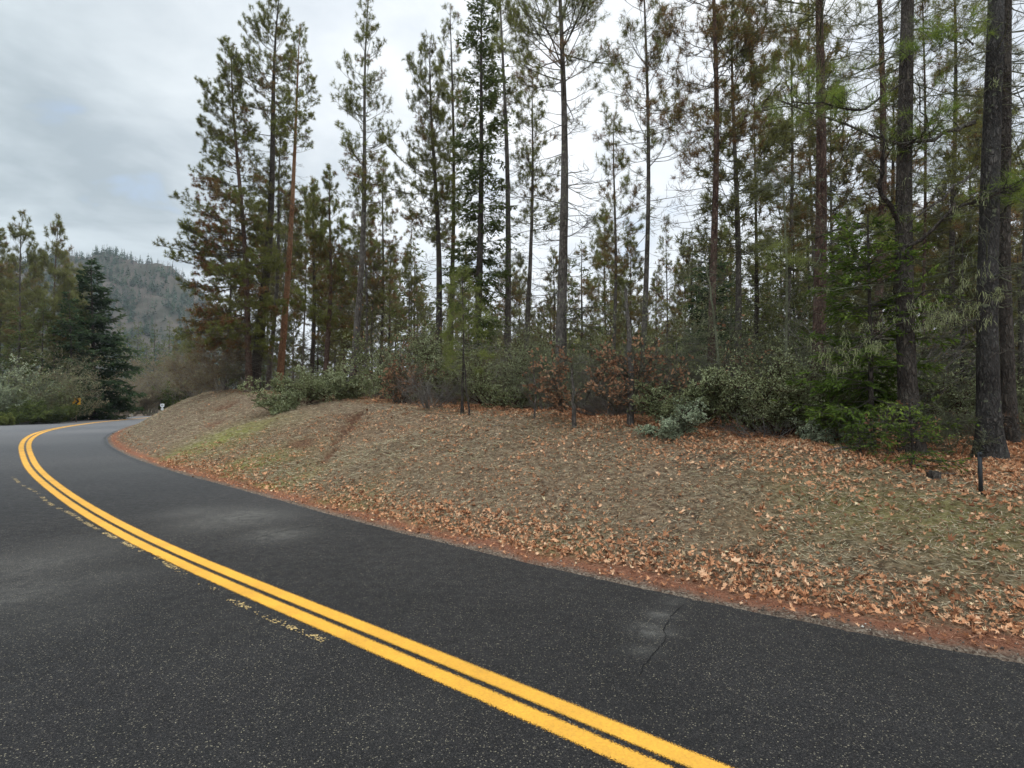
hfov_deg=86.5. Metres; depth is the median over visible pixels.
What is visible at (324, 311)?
pine tree
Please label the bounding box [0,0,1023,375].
sky
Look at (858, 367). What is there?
manzanita shrub
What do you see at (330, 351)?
pine tree
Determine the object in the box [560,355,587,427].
bare sapling
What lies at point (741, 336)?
manzanita shrub
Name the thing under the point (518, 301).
pine tree
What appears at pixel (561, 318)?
pine tree
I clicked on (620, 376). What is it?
bare brush
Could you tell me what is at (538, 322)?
pine tree
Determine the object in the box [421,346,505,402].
bare brush
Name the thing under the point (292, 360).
pine tree
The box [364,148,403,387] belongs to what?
pine tree
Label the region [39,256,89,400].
pine tree
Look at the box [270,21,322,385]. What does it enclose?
pine tree
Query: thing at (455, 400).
bare brush
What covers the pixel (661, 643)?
road crack
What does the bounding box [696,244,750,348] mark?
pine tree
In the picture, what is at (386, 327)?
pine tree
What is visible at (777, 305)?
bare brush
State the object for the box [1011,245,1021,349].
pine tree
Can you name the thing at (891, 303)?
fir tree
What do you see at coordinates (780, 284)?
fir tree
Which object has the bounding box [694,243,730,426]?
bare sapling
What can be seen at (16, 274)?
pine tree
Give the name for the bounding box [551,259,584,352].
pine tree
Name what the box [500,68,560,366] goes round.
pine tree
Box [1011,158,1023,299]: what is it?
pine tree
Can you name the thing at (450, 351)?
pine sapling
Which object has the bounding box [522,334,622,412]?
oak shrub
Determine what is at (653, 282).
pine tree
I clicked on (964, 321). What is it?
fir tree
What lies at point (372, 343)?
pine tree
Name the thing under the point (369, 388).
bare brush
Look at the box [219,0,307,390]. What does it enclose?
pine tree
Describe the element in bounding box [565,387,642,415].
bare shrub
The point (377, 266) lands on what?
pine tree
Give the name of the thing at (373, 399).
fallen leaves
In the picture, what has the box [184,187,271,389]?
pine tree
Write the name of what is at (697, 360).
bare brush
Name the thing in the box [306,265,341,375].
pine tree
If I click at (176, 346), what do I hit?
pine tree
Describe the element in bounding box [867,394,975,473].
fir tree
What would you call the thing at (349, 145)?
pine tree
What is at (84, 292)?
pine tree
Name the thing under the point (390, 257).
pine tree
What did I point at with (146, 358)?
fir tree
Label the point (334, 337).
pine tree
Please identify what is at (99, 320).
fir tree
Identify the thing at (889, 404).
bare brush
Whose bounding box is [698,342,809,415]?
bare brush
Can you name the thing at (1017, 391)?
bare brush
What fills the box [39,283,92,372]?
pine tree
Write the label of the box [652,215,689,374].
pine tree
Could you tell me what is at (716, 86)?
pine tree
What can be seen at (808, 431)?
silver shrub
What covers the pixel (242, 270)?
pine tree
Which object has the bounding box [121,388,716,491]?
dry grass
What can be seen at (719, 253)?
pine tree
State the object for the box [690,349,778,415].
bare brush
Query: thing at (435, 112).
pine tree
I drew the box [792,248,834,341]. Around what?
pine tree
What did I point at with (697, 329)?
lichen shrub
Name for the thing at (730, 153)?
pine tree
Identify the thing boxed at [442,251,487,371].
pine tree
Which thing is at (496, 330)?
pine tree
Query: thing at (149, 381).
bare tree
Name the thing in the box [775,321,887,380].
bare brush
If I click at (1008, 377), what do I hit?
pine tree
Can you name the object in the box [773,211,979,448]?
fir tree
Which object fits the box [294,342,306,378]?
pine tree
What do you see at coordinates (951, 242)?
pine tree
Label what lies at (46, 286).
pine tree
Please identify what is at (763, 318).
pine tree
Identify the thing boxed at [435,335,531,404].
bare brush
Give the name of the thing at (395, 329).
fir tree
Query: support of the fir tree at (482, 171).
on the ground at (964, 643)
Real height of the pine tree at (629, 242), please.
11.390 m
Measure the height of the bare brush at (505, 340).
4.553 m
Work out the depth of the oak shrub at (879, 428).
9.07 m
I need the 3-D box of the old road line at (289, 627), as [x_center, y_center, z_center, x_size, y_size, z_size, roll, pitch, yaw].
[-7.726,2.364,9.728,16.035,0.001,0.293,-2,-3,40]
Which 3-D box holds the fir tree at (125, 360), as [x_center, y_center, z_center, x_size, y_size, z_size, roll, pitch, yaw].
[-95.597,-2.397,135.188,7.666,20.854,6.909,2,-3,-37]
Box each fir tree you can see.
[0,271,33,389]
[0,307,48,421]
[25,301,65,405]
[31,292,104,420]
[45,257,148,419]
[105,322,128,412]
[119,334,141,413]
[122,321,148,413]
[130,343,158,413]
[145,325,161,411]
[162,321,176,360]
[261,327,273,387]
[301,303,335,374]
[376,287,411,365]
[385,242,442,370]
[434,0,520,402]
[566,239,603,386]
[585,280,633,364]
[667,239,745,371]
[697,215,761,355]
[702,99,811,357]
[743,287,753,355]
[751,227,812,362]
[759,221,813,355]
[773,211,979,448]
[789,269,849,365]
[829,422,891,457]
[866,209,936,358]
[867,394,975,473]
[916,239,1017,403]
[1011,256,1020,376]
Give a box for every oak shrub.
[144,348,238,396]
[378,334,454,403]
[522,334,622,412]
[580,330,699,412]
[654,303,771,422]
[857,395,950,455]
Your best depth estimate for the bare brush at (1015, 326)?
14.68 m
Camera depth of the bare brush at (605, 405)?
14.93 m
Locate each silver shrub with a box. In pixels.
[635,397,710,439]
[787,415,869,445]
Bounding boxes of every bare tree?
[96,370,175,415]
[97,347,176,415]
[115,344,204,411]
[140,353,227,406]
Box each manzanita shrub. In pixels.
[218,361,244,388]
[237,360,354,408]
[251,390,300,414]
[282,360,377,401]
[333,325,414,398]
[357,331,447,403]
[376,288,511,401]
[429,313,568,406]
[471,378,544,408]
[522,302,623,397]
[625,362,740,424]
[690,321,806,381]
[708,336,877,435]
[759,345,896,431]
[884,361,1018,433]
[967,367,1023,433]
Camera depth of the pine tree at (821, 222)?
13.21 m
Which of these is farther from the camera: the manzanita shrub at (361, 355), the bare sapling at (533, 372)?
the manzanita shrub at (361, 355)
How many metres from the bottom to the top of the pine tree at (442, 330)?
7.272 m
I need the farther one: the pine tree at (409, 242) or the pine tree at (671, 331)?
the pine tree at (671, 331)
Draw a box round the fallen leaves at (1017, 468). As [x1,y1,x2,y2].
[154,403,1023,648]
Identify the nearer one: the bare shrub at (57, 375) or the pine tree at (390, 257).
the pine tree at (390, 257)
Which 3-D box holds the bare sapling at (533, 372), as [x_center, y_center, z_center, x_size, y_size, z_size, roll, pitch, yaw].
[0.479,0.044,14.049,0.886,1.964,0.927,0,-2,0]
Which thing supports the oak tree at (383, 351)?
on the ground at (964, 643)
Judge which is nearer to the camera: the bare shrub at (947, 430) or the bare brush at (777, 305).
the bare shrub at (947, 430)
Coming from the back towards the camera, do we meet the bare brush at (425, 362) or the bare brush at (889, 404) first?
the bare brush at (425, 362)
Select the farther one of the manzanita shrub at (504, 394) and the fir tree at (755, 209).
the fir tree at (755, 209)
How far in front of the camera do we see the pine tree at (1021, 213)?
29.18 m
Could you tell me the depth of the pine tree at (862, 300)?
30.06 m
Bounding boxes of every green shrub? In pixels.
[0,398,50,424]
[0,412,15,425]
[21,402,79,423]
[150,380,193,408]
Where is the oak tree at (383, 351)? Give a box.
[336,225,500,377]
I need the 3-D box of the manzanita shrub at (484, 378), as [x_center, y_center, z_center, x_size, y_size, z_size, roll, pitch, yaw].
[-0.428,-0.651,18.873,4.680,3.107,4.335,0,-2,0]
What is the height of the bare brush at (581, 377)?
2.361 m
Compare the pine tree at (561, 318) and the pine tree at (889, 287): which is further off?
the pine tree at (889, 287)
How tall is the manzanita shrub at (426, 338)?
5.656 m
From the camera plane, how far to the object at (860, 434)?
8.92 m
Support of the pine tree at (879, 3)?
on the ground at (964, 643)
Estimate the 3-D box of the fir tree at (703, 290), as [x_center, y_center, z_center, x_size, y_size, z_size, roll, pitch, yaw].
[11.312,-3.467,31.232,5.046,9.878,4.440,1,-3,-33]
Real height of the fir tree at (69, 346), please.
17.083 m
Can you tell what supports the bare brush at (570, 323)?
on the ground at (964, 643)
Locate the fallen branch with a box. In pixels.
[913,467,957,474]
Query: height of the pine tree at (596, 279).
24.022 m
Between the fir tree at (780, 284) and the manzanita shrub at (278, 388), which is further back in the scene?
the fir tree at (780, 284)
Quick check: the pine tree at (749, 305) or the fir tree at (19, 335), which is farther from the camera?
the fir tree at (19, 335)
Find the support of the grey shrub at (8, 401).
on the ground at (964, 643)
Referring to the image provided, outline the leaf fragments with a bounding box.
[174,404,1023,633]
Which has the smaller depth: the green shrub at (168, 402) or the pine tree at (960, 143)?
the pine tree at (960, 143)
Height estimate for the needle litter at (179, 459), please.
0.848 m
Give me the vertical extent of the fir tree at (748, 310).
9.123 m
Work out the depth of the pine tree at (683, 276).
37.88 m
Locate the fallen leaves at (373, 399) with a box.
[111,389,894,480]
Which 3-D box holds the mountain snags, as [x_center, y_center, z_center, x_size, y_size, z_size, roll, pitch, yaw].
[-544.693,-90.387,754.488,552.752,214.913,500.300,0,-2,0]
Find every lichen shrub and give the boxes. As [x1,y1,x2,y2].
[481,310,605,409]
[579,265,756,417]
[616,212,845,416]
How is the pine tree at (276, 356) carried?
on the ground at (964, 643)
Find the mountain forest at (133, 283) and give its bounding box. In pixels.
[0,245,266,392]
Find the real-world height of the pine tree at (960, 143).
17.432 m
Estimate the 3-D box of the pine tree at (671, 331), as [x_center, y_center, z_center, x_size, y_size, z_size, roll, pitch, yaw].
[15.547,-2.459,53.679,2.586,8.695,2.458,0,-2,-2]
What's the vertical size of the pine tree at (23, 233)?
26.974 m
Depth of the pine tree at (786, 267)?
12.44 m
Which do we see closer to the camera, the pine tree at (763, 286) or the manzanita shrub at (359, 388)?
the manzanita shrub at (359, 388)
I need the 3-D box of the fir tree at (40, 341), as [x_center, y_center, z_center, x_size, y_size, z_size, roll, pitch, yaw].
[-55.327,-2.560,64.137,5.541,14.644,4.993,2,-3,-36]
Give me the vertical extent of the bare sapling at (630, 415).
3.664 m
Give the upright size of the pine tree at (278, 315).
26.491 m
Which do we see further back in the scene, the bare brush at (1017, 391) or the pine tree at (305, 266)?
the pine tree at (305, 266)
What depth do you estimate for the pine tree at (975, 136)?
20.93 m
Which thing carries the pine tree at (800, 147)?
on the ground at (964, 643)
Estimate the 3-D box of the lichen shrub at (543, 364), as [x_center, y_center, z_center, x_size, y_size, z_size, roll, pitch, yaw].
[0.867,-0.736,16.576,3.772,3.292,4.378,0,-2,0]
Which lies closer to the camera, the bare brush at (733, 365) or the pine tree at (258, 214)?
the bare brush at (733, 365)
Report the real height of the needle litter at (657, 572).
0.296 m
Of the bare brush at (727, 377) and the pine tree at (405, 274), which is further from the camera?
the pine tree at (405, 274)
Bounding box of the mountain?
[0,253,304,403]
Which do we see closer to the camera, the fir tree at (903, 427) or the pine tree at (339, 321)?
the fir tree at (903, 427)
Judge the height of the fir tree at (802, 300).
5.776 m
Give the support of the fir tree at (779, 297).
on the ground at (964, 643)
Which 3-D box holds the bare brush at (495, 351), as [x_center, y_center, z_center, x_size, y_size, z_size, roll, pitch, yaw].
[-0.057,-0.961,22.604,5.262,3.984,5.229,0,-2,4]
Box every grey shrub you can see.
[0,352,64,412]
[0,364,91,422]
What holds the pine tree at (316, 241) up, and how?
on the ground at (964, 643)
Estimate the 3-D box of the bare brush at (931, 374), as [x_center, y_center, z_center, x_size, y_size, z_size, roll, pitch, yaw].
[9.903,-0.326,14.492,4.386,3.342,4.413,-1,-2,24]
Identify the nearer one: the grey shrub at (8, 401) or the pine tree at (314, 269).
the pine tree at (314, 269)
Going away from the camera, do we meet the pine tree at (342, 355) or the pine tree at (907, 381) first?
the pine tree at (907, 381)
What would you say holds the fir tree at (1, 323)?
on the ground at (964, 643)
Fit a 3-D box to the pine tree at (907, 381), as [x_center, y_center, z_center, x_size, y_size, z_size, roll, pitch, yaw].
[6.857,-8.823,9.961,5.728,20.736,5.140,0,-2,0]
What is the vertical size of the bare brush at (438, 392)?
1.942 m
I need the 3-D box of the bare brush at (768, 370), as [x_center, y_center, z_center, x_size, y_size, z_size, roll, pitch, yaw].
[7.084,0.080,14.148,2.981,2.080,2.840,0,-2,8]
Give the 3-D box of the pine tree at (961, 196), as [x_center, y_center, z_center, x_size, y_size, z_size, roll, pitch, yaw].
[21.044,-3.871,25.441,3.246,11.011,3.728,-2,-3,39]
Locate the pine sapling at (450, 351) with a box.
[438,264,497,414]
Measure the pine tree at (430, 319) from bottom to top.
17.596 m
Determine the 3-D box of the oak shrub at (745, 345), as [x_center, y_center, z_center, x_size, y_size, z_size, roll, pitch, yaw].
[5.418,-0.322,14.123,2.900,2.875,4.836,0,-2,0]
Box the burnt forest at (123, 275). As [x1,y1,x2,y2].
[1,249,233,347]
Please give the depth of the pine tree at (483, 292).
55.26 m
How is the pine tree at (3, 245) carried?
on the ground at (964, 643)
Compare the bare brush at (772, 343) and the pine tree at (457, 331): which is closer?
the bare brush at (772, 343)
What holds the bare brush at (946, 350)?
on the ground at (964, 643)
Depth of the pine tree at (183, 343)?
119.47 m
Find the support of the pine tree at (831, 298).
on the ground at (964, 643)
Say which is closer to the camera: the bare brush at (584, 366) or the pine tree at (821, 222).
the pine tree at (821, 222)
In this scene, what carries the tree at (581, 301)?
on the ground at (964, 643)
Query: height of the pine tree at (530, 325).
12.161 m
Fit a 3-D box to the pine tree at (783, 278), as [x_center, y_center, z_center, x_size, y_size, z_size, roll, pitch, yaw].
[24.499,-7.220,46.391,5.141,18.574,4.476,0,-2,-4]
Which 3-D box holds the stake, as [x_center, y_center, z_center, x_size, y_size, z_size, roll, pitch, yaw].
[5.789,1.163,6.720,0.038,0.649,0.032,0,-2,0]
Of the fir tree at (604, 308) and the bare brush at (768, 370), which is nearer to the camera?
the bare brush at (768, 370)
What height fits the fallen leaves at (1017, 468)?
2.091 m
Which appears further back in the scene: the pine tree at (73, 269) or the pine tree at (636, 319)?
the pine tree at (73, 269)
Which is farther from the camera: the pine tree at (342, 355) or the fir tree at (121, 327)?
the fir tree at (121, 327)
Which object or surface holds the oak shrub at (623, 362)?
on the ground at (964, 643)
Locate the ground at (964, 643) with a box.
[20,359,1023,663]
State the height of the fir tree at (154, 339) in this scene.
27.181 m
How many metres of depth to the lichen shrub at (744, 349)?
13.87 m
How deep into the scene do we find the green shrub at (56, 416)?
56.97 m
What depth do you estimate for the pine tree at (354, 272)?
36.31 m
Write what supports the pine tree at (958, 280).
on the ground at (964, 643)
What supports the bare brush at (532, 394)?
on the ground at (964, 643)
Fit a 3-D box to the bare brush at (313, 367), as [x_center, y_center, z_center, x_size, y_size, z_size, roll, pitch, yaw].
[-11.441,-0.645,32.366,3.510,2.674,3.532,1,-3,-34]
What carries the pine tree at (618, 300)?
on the ground at (964, 643)
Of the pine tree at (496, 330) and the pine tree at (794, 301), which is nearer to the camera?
the pine tree at (794, 301)
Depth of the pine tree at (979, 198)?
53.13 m
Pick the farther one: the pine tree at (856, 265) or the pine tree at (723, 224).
the pine tree at (723, 224)
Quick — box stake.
[977,452,982,494]
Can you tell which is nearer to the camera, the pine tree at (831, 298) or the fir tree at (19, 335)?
the pine tree at (831, 298)
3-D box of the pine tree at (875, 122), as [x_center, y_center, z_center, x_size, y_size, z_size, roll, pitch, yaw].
[16.948,-6.502,24.237,3.901,15.916,4.014,0,-2,-3]
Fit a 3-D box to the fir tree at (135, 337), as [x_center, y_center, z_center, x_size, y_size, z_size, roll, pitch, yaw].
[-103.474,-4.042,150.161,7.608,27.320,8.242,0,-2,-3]
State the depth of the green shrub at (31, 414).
54.47 m
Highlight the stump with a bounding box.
[926,470,941,480]
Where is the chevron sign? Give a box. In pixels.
[73,398,80,421]
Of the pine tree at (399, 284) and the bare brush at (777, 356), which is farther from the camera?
the pine tree at (399, 284)
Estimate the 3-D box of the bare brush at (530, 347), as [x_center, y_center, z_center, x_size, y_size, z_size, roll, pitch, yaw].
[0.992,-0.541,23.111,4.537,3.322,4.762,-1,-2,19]
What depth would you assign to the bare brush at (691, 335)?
17.70 m
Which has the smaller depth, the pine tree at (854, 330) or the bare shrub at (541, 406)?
the bare shrub at (541, 406)
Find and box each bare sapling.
[445,345,480,414]
[516,350,544,419]
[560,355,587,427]
[611,277,647,425]
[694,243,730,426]
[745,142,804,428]
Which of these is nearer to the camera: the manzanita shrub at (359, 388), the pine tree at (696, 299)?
the manzanita shrub at (359, 388)
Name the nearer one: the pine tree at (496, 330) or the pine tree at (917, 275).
the pine tree at (917, 275)
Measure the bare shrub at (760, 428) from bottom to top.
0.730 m
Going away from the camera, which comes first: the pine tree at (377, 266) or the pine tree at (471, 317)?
the pine tree at (377, 266)
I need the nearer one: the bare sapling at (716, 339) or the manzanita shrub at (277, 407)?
the bare sapling at (716, 339)
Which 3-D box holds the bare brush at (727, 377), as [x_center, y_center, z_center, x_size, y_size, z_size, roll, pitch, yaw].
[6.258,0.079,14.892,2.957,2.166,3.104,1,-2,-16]
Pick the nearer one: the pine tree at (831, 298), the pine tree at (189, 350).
the pine tree at (831, 298)
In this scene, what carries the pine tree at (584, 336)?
on the ground at (964, 643)
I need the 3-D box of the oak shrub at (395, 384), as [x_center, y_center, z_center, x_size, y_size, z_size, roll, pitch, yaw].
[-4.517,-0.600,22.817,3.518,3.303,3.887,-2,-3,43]
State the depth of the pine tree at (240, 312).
57.70 m
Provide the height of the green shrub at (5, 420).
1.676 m
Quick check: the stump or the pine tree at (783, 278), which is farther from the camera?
the pine tree at (783, 278)
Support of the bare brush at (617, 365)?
on the ground at (964, 643)
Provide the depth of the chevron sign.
61.96 m
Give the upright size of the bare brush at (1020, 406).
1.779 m
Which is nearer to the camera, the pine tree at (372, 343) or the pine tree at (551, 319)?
the pine tree at (551, 319)
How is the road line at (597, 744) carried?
on the road
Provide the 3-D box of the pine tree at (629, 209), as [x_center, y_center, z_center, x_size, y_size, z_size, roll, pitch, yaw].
[4.527,-5.633,24.131,3.645,13.793,3.186,0,-2,0]
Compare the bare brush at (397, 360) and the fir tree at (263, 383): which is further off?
the fir tree at (263, 383)
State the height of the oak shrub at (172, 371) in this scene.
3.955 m
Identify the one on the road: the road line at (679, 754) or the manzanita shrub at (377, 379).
the road line at (679, 754)
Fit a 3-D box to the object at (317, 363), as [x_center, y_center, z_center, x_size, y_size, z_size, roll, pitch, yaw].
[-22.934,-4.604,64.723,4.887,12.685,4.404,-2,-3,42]
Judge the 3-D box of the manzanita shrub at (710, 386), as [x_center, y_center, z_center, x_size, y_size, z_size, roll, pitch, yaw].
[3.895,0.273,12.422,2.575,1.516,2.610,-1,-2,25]
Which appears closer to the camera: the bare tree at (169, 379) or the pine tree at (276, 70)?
the pine tree at (276, 70)
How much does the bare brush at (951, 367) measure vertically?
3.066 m
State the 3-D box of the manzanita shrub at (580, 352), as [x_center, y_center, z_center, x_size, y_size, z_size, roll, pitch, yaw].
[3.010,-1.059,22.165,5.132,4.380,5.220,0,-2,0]
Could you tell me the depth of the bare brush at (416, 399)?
23.16 m
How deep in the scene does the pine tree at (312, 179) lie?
71.66 m
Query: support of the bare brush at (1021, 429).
on the ground at (964, 643)
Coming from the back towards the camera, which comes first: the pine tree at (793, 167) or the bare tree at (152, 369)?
the bare tree at (152, 369)
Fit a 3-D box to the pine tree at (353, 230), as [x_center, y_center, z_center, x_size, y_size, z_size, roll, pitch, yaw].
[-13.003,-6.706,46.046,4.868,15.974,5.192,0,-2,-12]
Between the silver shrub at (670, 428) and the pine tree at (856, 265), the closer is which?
the silver shrub at (670, 428)
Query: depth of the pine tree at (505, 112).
29.13 m
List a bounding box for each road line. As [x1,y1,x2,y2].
[15,479,328,641]
[18,417,672,767]
[26,418,733,767]
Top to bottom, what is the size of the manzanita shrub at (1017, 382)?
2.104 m
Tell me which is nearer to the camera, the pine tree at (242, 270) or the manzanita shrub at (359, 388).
the manzanita shrub at (359, 388)
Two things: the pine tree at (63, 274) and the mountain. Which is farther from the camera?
the mountain
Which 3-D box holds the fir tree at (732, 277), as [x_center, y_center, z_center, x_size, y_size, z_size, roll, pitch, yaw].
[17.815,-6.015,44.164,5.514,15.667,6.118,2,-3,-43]
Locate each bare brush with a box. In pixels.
[294,353,345,378]
[343,327,426,396]
[349,370,399,398]
[391,379,438,403]
[400,336,466,400]
[410,366,450,401]
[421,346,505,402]
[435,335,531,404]
[435,385,473,404]
[450,310,554,404]
[455,310,567,376]
[470,334,585,404]
[498,299,637,407]
[510,383,561,406]
[538,351,619,409]
[540,339,625,392]
[546,331,649,408]
[548,334,636,410]
[568,321,706,414]
[570,326,699,413]
[573,349,662,414]
[583,327,702,406]
[617,321,756,413]
[633,287,779,377]
[635,290,811,393]
[688,350,779,419]
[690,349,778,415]
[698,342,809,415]
[704,295,873,374]
[726,343,844,406]
[733,286,948,402]
[745,331,849,429]
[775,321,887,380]
[777,298,975,421]
[797,315,975,421]
[801,359,936,430]
[813,353,960,426]
[826,288,1021,390]
[833,272,1023,426]
[864,321,975,418]
[879,300,1023,383]
[892,347,1023,427]
[921,374,1023,435]
[922,319,1019,380]
[941,372,1023,416]
[953,369,1023,438]
[965,410,1023,440]
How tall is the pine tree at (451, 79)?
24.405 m
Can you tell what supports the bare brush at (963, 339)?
on the ground at (964, 643)
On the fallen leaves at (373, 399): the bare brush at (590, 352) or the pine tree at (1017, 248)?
the bare brush at (590, 352)
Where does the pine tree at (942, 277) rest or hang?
on the ground at (964, 643)
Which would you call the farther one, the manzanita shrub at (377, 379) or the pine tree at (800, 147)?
the pine tree at (800, 147)
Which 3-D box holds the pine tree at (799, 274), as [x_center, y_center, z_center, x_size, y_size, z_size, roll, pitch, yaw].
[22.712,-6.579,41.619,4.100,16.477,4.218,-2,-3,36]
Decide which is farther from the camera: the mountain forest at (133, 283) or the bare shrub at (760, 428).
the mountain forest at (133, 283)
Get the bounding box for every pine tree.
[0,209,51,377]
[0,227,24,369]
[1,252,35,379]
[7,252,50,377]
[27,212,88,376]
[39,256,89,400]
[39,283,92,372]
[66,261,103,373]
[152,34,289,392]
[163,333,183,374]
[176,337,197,378]
[179,325,205,394]
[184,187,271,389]
[200,280,226,387]
[215,258,253,386]
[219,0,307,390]
[243,198,279,367]
[250,219,286,382]
[255,126,304,390]
[257,226,310,388]
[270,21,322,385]
[272,334,288,380]
[273,188,309,376]
[273,317,299,387]
[276,305,309,378]
[279,184,330,380]
[282,179,338,374]
[291,176,330,371]
[293,162,364,375]
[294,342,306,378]
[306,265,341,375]
[315,327,340,369]
[316,246,370,372]
[317,258,351,373]
[329,0,401,376]
[330,329,351,380]
[332,214,385,376]
[332,271,375,370]
[340,163,394,394]
[352,250,394,392]
[359,303,377,372]
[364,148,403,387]
[371,249,407,357]
[374,279,399,367]
[375,29,466,392]
[377,244,405,356]
[387,244,432,365]
[396,212,426,341]
[407,283,435,373]
[413,1,489,395]
[430,311,448,357]
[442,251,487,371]
[442,300,469,360]
[457,276,483,373]
[466,0,538,381]
[480,287,502,368]
[484,304,503,370]
[489,252,530,371]
[491,0,635,407]
[499,252,542,350]
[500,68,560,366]
[521,308,538,348]
[531,300,549,373]
[535,247,573,354]
[539,289,556,346]
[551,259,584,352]
[574,110,653,375]
[579,304,601,349]
[580,200,632,357]
[590,0,711,360]
[600,231,660,363]
[604,274,640,354]
[633,296,651,352]
[639,270,671,374]
[640,0,788,370]
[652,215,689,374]
[660,317,677,367]
[661,241,705,367]
[668,234,717,366]
[675,0,803,357]
[679,259,706,337]
[696,0,932,392]
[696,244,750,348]
[703,252,743,349]
[718,218,754,332]
[732,253,783,349]
[742,0,850,359]
[742,288,751,327]
[747,294,782,357]
[748,226,784,356]
[752,0,1023,456]
[757,0,865,365]
[764,86,893,366]
[767,0,1023,460]
[769,277,812,362]
[772,196,828,376]
[781,201,829,354]
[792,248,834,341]
[803,0,965,368]
[803,258,856,362]
[826,230,874,367]
[826,258,866,366]
[834,215,873,339]
[852,275,890,351]
[855,58,948,351]
[855,271,895,374]
[858,0,982,361]
[866,194,929,357]
[887,251,968,362]
[895,0,1023,376]
[913,0,1023,405]
[913,0,1023,442]
[913,100,1022,377]
[916,168,977,371]
[926,189,978,376]
[927,235,976,388]
[928,84,1023,281]
[945,221,977,366]
[956,240,1020,340]
[971,172,1015,257]
[999,277,1020,360]
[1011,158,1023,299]
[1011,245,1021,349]
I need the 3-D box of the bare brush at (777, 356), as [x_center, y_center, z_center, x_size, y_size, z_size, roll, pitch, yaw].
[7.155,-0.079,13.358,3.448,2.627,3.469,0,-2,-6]
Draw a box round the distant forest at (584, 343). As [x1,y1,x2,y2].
[330,321,1016,394]
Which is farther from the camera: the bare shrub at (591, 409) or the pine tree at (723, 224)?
the pine tree at (723, 224)
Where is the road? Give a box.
[0,416,1023,767]
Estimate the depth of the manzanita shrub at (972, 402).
12.42 m
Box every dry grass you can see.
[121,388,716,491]
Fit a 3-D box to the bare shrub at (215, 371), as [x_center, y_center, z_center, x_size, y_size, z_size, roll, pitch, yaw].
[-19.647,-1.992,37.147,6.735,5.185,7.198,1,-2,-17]
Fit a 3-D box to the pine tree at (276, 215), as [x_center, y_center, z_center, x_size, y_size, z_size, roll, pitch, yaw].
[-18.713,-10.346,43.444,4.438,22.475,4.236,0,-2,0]
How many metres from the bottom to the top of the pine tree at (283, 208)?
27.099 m
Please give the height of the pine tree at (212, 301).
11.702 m
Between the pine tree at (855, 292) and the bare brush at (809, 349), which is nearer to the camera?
the bare brush at (809, 349)
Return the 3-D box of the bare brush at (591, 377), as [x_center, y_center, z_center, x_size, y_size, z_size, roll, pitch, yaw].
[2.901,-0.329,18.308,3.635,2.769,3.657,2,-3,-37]
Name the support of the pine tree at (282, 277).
on the ground at (964, 643)
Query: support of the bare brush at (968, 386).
on the ground at (964, 643)
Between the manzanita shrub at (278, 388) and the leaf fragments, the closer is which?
the leaf fragments
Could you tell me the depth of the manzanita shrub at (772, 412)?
10.92 m
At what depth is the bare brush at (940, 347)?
13.79 m
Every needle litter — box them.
[114,431,271,485]
[161,462,1023,651]
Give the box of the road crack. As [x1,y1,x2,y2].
[637,604,683,675]
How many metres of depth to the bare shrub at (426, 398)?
18.17 m
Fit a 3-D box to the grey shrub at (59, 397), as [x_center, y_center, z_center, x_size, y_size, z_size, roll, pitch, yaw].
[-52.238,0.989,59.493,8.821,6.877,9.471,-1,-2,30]
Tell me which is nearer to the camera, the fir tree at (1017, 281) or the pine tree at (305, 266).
the fir tree at (1017, 281)
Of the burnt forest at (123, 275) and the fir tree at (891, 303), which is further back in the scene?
the burnt forest at (123, 275)
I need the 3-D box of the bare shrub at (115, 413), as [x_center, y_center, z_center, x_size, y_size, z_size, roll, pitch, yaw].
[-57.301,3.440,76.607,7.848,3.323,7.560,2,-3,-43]
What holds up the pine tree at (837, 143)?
on the ground at (964, 643)
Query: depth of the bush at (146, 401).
99.23 m
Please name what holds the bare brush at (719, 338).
on the ground at (964, 643)
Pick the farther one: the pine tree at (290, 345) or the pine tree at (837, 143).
the pine tree at (290, 345)
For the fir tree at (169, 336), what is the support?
on the ground at (964, 643)
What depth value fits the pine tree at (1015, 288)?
20.77 m
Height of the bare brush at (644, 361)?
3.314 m
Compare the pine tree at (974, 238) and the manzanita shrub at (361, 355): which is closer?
the pine tree at (974, 238)
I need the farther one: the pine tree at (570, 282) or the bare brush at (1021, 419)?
the pine tree at (570, 282)
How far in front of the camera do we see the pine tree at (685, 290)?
42.34 m
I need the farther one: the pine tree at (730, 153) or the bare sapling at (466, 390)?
the pine tree at (730, 153)
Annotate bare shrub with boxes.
[1,342,122,421]
[87,400,137,416]
[162,316,276,391]
[393,362,475,408]
[513,361,570,409]
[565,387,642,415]
[702,412,804,438]
[892,375,1003,456]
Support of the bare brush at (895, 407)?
on the ground at (964, 643)
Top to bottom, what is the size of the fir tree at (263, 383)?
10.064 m
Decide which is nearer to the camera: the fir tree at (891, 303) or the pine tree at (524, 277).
the fir tree at (891, 303)
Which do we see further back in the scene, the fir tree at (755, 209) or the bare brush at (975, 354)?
the fir tree at (755, 209)
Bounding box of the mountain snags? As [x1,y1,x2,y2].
[3,249,225,348]

